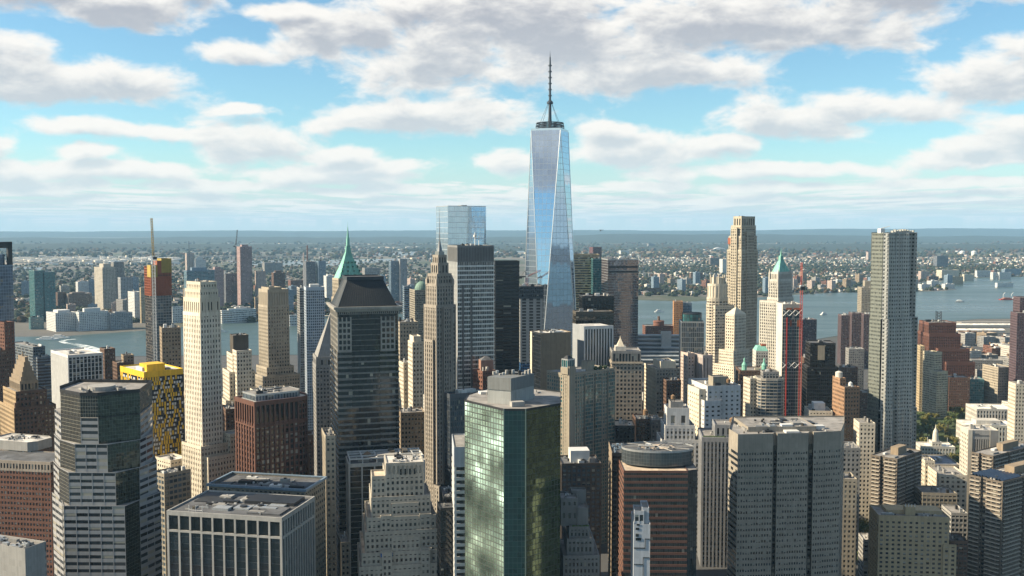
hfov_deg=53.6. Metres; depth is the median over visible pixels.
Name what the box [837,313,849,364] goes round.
mauve slab
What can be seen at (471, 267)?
office tower
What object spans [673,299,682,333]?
orange tower
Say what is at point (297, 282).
office block
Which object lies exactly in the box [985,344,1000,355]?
block
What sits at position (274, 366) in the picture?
stone tower
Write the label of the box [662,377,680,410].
dark brick block
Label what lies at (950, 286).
waterfront block
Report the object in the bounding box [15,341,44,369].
striped block
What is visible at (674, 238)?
hills
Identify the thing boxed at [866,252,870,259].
apartment tower
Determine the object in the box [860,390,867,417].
block
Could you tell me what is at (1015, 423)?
cream end tower
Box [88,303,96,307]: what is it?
waterfront block
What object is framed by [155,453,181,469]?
lit shoulder block
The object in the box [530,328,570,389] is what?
tan slab
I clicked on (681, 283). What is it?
waterfront block
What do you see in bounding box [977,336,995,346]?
block
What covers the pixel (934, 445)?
city hall
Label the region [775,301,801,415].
hoist tower
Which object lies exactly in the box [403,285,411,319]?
blue striped tower
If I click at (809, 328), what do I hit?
mauve slab
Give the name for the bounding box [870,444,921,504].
balcony tower
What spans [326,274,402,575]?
hipped tower
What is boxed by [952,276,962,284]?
apartment block
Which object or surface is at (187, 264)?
construction tower
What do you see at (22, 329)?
ground
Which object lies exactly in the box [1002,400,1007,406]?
block
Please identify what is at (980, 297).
river
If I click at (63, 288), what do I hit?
waterfront block
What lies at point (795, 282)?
waterfront block
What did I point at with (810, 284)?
waterfront block
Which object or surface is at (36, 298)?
apartment tower
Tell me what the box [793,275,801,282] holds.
waterfront block
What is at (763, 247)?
hills
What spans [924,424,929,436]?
park tree
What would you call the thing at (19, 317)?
distant woods
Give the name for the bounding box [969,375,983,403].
green glass block
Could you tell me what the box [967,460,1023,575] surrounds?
balcony tower
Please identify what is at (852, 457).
grey side block
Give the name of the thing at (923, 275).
apartment block
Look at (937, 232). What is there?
hills
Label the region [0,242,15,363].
framed glass tower
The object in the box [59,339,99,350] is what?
wake
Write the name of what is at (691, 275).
apartment block
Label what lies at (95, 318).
office block
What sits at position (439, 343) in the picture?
deco needle tower
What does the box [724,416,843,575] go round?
notched tower
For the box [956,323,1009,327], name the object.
pier shed
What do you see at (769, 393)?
round balcony tower
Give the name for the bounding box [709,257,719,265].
apartment tower
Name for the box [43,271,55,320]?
apartment tower
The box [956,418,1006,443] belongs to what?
courthouse
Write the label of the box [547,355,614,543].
bay window tower
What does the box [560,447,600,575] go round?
balcony block
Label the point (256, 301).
waterfront block
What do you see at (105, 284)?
office tower
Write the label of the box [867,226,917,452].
wavy steel tower
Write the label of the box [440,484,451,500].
stepped glass block
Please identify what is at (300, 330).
grey tower
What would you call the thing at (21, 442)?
rotunda roof
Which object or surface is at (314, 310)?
blue white tower
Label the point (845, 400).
brick hotel
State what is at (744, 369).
twin dome block
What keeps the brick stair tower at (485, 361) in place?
on the ground at (22, 329)
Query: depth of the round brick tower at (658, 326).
1960.05 m
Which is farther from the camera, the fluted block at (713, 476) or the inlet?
the inlet
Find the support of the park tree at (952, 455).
on the park lawn at (952, 429)
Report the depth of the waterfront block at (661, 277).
4634.02 m
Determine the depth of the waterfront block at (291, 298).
3047.22 m
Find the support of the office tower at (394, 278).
on the ground at (22, 329)
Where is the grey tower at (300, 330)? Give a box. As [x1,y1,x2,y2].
[297,285,304,392]
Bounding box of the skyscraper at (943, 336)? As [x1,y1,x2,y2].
[917,311,974,376]
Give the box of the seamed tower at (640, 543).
[631,500,649,575]
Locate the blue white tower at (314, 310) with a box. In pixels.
[304,284,324,429]
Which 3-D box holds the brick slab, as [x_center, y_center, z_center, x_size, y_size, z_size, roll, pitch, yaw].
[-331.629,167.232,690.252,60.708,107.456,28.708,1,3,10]
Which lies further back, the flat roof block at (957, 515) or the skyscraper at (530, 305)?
the skyscraper at (530, 305)
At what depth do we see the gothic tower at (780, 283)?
1225.44 m
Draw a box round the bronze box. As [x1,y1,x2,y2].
[572,308,613,337]
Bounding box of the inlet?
[226,258,409,265]
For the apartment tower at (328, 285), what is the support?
on the ground at (22, 329)
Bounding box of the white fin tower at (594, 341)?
[572,323,613,366]
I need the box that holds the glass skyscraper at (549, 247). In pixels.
[524,57,575,356]
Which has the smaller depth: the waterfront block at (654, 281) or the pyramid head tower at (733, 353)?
the pyramid head tower at (733, 353)
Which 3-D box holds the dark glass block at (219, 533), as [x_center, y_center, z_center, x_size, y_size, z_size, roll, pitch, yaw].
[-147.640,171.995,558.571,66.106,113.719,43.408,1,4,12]
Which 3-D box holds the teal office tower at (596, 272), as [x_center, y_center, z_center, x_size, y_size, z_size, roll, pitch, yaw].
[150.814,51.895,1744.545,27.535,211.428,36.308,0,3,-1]
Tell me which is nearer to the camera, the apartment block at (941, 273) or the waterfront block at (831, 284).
the waterfront block at (831, 284)
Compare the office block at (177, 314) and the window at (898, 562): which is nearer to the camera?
the window at (898, 562)
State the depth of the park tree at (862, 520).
851.66 m
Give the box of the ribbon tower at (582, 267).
[574,253,599,309]
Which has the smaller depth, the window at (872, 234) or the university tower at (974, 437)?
the university tower at (974, 437)
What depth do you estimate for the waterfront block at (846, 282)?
4304.79 m
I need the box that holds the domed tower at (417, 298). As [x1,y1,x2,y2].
[409,281,425,370]
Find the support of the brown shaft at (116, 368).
on the ground at (22, 329)
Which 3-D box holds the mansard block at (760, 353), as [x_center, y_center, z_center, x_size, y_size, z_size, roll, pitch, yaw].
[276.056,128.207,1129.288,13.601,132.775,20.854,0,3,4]
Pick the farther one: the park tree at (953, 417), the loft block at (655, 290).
the loft block at (655, 290)
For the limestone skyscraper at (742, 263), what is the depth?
1359.69 m
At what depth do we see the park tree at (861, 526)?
849.45 m
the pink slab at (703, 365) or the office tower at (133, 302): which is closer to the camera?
the pink slab at (703, 365)
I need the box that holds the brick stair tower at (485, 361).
[479,356,493,370]
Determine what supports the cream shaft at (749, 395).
on the ground at (22, 329)
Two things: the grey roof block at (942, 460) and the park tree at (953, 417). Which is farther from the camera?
the park tree at (953, 417)
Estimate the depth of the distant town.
7646.79 m
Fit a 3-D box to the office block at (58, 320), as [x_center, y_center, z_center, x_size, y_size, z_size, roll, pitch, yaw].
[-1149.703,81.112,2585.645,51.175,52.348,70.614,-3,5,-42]
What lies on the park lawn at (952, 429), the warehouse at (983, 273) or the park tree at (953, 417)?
the park tree at (953, 417)
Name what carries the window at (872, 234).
in the wavy steel tower at (892, 369)
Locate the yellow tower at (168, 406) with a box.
[120,361,184,455]
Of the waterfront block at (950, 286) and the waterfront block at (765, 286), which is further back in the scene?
the waterfront block at (950, 286)
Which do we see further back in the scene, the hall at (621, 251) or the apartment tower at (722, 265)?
the hall at (621, 251)
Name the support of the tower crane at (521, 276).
on the skyscraper at (530, 305)
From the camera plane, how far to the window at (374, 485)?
605.15 m
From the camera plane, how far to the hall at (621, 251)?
10000.34 m
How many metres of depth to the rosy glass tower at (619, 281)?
1607.52 m
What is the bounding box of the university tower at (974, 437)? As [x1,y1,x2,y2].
[959,424,998,534]
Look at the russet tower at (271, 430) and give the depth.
679.28 m
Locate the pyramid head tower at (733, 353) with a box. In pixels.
[713,307,751,382]
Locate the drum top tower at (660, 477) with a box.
[618,441,696,575]
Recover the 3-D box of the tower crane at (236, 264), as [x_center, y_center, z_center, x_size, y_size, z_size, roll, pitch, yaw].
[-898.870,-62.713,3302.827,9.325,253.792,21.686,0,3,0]
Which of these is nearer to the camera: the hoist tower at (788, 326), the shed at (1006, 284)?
the hoist tower at (788, 326)
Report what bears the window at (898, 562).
in the tan hotel at (908, 540)
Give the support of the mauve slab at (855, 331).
on the ground at (22, 329)
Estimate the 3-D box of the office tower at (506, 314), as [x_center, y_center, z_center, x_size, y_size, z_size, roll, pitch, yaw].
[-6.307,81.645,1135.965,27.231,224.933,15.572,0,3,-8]
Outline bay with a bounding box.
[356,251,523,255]
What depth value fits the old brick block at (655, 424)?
848.56 m
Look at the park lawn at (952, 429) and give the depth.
1307.67 m
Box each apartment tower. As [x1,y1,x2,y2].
[29,269,43,316]
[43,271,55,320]
[118,276,132,298]
[194,257,205,266]
[224,273,236,302]
[255,269,265,296]
[262,262,282,274]
[271,271,284,287]
[303,261,315,286]
[316,260,325,285]
[324,274,333,299]
[362,267,379,274]
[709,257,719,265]
[719,259,726,272]
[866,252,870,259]
[933,256,947,266]
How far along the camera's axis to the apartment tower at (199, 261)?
5319.22 m
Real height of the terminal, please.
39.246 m
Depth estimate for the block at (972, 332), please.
2300.01 m
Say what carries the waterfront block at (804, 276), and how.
on the ground at (22, 329)
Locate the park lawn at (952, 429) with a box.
[916,411,965,459]
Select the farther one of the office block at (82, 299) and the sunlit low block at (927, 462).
the office block at (82, 299)
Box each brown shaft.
[100,346,114,379]
[112,360,132,379]
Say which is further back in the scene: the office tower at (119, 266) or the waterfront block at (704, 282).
the waterfront block at (704, 282)
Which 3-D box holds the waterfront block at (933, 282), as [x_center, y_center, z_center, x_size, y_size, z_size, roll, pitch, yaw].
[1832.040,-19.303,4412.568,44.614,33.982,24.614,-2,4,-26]
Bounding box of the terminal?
[220,308,255,323]
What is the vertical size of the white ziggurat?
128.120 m
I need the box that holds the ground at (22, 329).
[0,237,1023,575]
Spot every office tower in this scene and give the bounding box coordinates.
[94,263,116,309]
[111,261,123,298]
[128,289,139,318]
[184,267,214,296]
[389,260,398,300]
[398,258,406,301]
[447,232,493,388]
[494,260,518,372]
[591,257,605,293]
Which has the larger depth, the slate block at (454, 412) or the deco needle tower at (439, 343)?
the deco needle tower at (439, 343)
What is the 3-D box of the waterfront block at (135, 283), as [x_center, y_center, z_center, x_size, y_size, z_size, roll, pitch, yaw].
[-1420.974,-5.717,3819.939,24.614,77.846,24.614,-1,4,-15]
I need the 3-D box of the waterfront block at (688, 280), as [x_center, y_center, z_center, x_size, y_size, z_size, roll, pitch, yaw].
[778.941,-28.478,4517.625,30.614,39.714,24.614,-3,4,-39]
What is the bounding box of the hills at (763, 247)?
[0,243,1023,250]
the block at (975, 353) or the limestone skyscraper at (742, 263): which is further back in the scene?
the block at (975, 353)
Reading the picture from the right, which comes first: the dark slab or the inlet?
the dark slab
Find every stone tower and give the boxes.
[255,286,299,388]
[398,317,417,359]
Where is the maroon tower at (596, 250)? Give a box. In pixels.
[589,247,601,257]
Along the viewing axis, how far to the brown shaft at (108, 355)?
1059.09 m
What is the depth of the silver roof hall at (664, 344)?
1748.50 m
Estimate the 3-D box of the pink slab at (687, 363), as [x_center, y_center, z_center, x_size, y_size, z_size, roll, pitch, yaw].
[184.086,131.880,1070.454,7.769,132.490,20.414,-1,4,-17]
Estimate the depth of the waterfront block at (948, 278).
4406.55 m
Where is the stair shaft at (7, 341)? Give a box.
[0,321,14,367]
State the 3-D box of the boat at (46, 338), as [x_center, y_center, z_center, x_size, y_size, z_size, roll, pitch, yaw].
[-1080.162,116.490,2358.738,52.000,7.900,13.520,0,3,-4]
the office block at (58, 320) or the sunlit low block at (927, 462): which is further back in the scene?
the office block at (58, 320)
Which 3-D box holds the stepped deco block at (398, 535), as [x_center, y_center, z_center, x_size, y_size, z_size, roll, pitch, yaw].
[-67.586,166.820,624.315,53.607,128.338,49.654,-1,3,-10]
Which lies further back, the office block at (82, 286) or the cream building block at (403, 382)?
the office block at (82, 286)
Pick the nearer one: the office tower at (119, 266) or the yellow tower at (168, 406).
the yellow tower at (168, 406)
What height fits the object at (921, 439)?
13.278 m
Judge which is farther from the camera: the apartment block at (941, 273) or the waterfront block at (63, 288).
the apartment block at (941, 273)
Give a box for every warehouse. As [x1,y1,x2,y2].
[975,270,990,276]
[997,272,1010,278]
[1001,268,1020,274]
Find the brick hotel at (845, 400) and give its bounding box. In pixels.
[832,371,859,440]
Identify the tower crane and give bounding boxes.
[150,218,156,360]
[234,230,237,304]
[519,270,539,283]
[798,262,804,415]
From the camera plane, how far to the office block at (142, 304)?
2770.84 m
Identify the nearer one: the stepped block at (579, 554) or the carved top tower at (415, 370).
the stepped block at (579, 554)
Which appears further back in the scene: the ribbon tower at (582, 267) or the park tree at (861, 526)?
the ribbon tower at (582, 267)
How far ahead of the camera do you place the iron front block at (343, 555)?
652.61 m
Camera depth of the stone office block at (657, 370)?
993.88 m
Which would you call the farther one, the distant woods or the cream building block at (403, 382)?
the distant woods
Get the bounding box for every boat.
[35,336,58,339]
[52,335,69,337]
[999,293,1012,299]
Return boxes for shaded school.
[914,485,956,508]
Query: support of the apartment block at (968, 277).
on the ground at (22, 329)
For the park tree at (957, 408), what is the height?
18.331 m
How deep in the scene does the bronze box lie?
1035.98 m
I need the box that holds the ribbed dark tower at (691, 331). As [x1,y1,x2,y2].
[679,312,703,352]
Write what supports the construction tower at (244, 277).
on the ground at (22, 329)
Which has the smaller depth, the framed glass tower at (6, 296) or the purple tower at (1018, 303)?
the framed glass tower at (6, 296)
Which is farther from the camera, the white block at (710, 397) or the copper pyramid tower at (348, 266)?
the copper pyramid tower at (348, 266)
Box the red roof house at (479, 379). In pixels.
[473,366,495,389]
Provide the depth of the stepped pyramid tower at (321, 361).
890.00 m
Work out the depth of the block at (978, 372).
1554.91 m
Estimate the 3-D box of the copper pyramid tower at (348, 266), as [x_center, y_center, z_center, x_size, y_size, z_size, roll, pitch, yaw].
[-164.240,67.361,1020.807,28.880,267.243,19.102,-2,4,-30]
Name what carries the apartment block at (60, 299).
on the ground at (22, 329)
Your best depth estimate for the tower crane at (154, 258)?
1282.51 m
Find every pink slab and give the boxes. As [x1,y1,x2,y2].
[679,351,694,405]
[694,350,712,377]
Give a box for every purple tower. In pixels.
[1008,310,1023,381]
[1013,296,1023,311]
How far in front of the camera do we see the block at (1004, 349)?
1917.04 m
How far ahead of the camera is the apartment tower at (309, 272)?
3724.83 m
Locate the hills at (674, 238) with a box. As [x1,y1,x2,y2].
[0,234,1023,242]
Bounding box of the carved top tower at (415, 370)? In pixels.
[408,334,422,407]
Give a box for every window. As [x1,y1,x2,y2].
[0,472,53,572]
[361,479,436,573]
[868,234,882,450]
[869,513,940,573]
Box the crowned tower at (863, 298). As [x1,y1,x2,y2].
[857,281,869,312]
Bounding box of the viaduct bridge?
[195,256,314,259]
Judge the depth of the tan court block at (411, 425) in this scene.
840.43 m
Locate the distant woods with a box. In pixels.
[0,240,1023,322]
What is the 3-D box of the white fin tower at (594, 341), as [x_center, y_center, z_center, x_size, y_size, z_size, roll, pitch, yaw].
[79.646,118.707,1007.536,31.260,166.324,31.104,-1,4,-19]
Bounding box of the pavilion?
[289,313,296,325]
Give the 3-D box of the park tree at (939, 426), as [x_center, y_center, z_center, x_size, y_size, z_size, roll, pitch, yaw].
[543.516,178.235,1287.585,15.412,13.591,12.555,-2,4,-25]
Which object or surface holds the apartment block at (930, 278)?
on the ground at (22, 329)
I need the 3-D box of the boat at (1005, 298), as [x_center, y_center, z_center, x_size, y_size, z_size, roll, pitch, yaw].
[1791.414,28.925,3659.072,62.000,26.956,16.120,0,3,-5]
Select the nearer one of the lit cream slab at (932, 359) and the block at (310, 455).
the block at (310, 455)
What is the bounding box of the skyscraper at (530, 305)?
[519,283,542,371]
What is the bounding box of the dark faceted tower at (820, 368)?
[801,340,838,415]
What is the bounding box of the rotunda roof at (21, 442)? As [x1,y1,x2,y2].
[0,433,51,451]
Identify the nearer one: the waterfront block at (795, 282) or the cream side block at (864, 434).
the cream side block at (864, 434)
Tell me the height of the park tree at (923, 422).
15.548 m
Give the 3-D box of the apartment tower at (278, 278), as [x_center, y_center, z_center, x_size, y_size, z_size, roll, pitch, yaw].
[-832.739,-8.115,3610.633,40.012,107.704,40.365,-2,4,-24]
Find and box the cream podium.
[927,465,966,510]
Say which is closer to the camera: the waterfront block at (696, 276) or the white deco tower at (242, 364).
the white deco tower at (242, 364)
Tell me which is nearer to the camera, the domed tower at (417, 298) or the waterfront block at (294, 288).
the domed tower at (417, 298)
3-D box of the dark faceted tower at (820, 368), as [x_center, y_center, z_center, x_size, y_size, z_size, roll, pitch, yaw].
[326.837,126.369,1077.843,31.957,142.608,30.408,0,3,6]
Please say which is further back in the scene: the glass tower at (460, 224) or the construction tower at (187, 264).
the construction tower at (187, 264)
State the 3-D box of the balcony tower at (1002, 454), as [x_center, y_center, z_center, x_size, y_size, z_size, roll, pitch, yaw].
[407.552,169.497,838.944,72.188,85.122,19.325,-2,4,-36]
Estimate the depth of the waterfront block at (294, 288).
3702.42 m
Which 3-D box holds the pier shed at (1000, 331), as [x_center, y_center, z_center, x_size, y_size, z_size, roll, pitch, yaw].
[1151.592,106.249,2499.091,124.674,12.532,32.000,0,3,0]
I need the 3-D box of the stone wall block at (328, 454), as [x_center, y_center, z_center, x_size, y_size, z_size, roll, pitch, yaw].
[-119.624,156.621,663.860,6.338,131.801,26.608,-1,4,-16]
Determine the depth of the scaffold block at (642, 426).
858.85 m
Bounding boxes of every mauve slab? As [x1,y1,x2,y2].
[801,317,816,355]
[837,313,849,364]
[848,312,862,346]
[861,312,869,367]
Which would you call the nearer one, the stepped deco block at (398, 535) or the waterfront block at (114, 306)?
the stepped deco block at (398, 535)
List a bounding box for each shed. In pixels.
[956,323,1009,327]
[956,329,1006,333]
[957,321,1009,322]
[995,282,1012,286]
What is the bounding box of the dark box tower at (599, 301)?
[579,292,613,346]
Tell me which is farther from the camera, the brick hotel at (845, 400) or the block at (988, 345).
the block at (988, 345)
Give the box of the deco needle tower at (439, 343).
[424,209,455,517]
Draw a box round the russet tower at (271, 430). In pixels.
[234,386,307,474]
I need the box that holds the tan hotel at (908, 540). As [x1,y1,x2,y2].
[868,504,956,575]
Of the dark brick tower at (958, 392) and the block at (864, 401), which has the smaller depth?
the block at (864, 401)
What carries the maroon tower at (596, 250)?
on the ground at (22, 329)
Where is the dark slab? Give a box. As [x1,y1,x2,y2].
[608,442,623,575]
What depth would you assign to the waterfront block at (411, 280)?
4062.23 m
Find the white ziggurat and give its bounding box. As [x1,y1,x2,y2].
[657,394,698,554]
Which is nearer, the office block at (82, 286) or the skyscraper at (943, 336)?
the skyscraper at (943, 336)
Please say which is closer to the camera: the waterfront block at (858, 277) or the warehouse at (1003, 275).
the waterfront block at (858, 277)
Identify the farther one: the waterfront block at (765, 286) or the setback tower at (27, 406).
the waterfront block at (765, 286)
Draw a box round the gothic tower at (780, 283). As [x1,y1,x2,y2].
[759,250,793,369]
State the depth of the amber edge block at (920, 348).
1441.62 m
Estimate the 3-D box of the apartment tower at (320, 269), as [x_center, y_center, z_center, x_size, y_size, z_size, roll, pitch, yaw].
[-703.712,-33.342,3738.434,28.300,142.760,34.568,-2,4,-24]
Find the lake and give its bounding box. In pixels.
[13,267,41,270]
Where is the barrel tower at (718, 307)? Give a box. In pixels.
[706,274,733,369]
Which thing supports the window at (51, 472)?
in the brick slab
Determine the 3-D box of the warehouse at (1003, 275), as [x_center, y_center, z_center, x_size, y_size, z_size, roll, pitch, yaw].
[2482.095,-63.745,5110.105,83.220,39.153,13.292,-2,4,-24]
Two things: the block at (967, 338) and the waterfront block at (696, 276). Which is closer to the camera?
the block at (967, 338)
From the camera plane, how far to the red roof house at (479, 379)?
870.24 m
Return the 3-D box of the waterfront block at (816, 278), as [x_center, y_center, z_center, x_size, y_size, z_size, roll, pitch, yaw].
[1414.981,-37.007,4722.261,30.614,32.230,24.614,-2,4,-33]
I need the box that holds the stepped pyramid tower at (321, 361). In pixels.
[312,314,330,475]
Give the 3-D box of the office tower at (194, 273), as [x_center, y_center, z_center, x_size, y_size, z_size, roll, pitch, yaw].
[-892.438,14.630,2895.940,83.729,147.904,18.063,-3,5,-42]
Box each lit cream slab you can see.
[922,350,941,413]
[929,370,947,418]
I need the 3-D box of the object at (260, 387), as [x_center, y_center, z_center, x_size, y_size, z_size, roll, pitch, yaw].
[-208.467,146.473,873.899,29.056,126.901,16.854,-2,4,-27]
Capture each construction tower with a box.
[185,253,193,269]
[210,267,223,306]
[237,245,252,304]
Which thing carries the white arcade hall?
on the ground at (22, 329)
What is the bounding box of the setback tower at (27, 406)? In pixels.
[0,352,55,451]
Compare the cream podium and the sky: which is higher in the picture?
the sky
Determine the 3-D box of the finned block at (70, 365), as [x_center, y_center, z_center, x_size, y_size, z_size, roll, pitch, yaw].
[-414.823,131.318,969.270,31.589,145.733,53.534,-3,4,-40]
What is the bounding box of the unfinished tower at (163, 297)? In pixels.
[144,258,171,361]
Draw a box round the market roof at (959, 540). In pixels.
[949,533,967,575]
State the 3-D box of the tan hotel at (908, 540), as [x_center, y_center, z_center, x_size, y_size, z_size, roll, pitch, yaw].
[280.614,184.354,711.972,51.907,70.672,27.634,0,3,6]
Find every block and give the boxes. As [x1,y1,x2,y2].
[0,535,46,575]
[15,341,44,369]
[21,280,28,294]
[29,315,43,329]
[33,354,51,401]
[46,309,75,331]
[51,347,102,407]
[56,292,65,306]
[59,284,69,292]
[65,292,91,306]
[66,303,75,311]
[76,281,88,292]
[76,307,108,330]
[88,279,94,295]
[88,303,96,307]
[108,311,132,329]
[112,301,115,310]
[116,298,127,311]
[121,352,133,364]
[133,276,138,290]
[140,287,145,322]
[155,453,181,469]
[157,465,190,575]
[166,490,315,575]
[172,306,182,322]
[184,396,184,427]
[206,471,326,575]
[222,333,254,404]
[222,402,234,430]
[254,296,258,310]
[286,288,293,311]
[288,279,302,286]
[288,285,296,295]
[308,430,313,475]
[322,427,336,575]
[338,531,349,575]
[357,453,436,575]
[399,358,407,407]
[399,406,424,458]
[407,277,414,288]
[437,501,453,575]
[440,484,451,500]
[444,388,481,483]
[452,434,464,575]
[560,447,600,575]
[560,487,599,575]
[608,336,643,419]
[615,418,634,443]
[633,408,651,441]
[644,358,679,414]
[646,288,660,294]
[648,410,663,440]
[651,276,658,287]
[658,273,663,284]
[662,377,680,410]
[667,278,674,283]
[677,278,685,291]
[683,277,690,283]
[688,375,740,436]
[689,272,702,278]
[693,271,699,283]
[697,417,731,567]
[701,279,709,287]
[735,358,770,415]
[752,344,767,366]
[762,277,767,293]
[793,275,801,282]
[793,278,797,286]
[799,271,806,281]
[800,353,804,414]
[804,401,832,415]
[807,280,814,288]
[811,277,819,281]
[827,280,835,289]
[841,471,856,575]
[842,278,850,287]
[843,441,859,562]
[845,346,863,389]
[853,416,874,532]
[855,273,862,282]
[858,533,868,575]
[859,391,861,417]
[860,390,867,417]
[916,344,924,411]
[918,271,928,279]
[918,283,930,289]
[921,457,934,484]
[922,454,958,468]
[927,276,938,280]
[927,280,938,286]
[936,269,958,279]
[941,504,967,539]
[942,283,954,288]
[944,274,952,283]
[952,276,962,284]
[958,332,975,345]
[959,330,976,342]
[962,274,973,280]
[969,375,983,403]
[970,347,981,357]
[970,357,1002,368]
[975,369,981,377]
[976,331,997,342]
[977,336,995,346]
[981,352,997,358]
[982,364,1008,403]
[983,342,995,351]
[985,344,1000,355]
[990,272,995,278]
[996,335,1009,342]
[998,354,1008,365]
[1001,344,1009,355]
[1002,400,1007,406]
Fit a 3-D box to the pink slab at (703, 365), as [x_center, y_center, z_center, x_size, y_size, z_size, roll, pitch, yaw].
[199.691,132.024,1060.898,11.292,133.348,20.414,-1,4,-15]
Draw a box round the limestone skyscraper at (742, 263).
[727,215,757,362]
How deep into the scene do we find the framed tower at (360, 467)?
676.93 m
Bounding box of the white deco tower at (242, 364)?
[232,348,251,395]
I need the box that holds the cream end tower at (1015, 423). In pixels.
[1007,380,1023,441]
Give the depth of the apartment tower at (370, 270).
4587.34 m
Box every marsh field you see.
[5,261,150,264]
[581,251,725,252]
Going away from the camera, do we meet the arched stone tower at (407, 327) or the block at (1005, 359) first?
the arched stone tower at (407, 327)
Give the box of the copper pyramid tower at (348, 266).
[331,227,362,301]
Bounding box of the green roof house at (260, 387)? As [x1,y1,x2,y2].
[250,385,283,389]
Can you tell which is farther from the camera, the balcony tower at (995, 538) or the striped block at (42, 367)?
the striped block at (42, 367)
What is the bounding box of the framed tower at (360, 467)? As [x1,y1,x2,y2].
[345,447,424,575]
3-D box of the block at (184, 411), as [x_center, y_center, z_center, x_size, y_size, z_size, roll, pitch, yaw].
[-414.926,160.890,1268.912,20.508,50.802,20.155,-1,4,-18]
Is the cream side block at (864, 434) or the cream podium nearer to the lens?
the cream podium
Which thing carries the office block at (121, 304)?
on the ground at (22, 329)
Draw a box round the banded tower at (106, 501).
[52,379,161,575]
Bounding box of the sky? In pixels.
[0,0,1023,231]
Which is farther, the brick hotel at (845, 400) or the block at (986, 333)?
the block at (986, 333)
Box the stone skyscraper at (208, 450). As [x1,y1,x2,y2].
[182,278,235,497]
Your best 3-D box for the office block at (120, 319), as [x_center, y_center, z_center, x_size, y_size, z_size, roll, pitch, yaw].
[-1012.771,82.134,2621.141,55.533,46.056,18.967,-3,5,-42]
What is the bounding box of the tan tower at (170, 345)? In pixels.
[159,323,181,367]
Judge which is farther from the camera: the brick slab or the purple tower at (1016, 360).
the purple tower at (1016, 360)
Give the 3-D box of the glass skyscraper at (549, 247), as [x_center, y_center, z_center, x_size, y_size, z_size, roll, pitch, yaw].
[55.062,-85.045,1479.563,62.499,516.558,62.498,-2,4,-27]
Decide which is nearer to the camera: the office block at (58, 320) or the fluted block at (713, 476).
the fluted block at (713, 476)
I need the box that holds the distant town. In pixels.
[12,242,1023,317]
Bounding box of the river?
[15,277,1023,355]
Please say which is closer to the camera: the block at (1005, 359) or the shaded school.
the shaded school
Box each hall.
[619,250,628,253]
[638,331,678,381]
[916,426,954,455]
[965,403,1007,420]
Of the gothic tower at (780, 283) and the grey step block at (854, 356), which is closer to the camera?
the gothic tower at (780, 283)
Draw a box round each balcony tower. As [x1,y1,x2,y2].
[754,369,783,415]
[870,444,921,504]
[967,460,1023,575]
[971,439,1023,473]
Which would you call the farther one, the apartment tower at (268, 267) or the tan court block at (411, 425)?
the apartment tower at (268, 267)
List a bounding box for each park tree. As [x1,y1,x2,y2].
[859,518,866,530]
[859,522,864,532]
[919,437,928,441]
[920,418,927,425]
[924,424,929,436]
[935,422,945,432]
[946,452,956,458]
[949,413,958,425]
[954,405,961,413]
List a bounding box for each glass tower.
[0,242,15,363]
[436,205,485,254]
[464,369,560,575]
[601,257,638,346]
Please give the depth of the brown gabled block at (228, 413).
769.19 m
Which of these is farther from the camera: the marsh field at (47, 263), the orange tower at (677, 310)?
the marsh field at (47, 263)
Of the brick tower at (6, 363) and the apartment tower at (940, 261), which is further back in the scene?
the apartment tower at (940, 261)
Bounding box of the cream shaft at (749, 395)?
[743,375,756,415]
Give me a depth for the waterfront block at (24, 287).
3744.06 m
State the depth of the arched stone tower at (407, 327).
966.19 m
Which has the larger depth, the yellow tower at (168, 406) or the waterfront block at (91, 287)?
the waterfront block at (91, 287)
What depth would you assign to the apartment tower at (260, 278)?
3348.16 m
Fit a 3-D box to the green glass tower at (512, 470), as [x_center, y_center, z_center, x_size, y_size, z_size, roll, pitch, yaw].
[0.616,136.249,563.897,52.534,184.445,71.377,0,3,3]
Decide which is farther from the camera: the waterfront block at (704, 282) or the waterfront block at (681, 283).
the waterfront block at (704, 282)
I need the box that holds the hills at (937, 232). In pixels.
[0,228,1023,236]
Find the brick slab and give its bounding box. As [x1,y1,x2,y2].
[0,449,54,575]
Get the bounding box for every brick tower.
[0,347,13,434]
[642,316,673,333]
[683,301,691,311]
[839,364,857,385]
[947,373,969,411]
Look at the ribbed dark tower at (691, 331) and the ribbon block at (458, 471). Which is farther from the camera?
the ribbed dark tower at (691, 331)

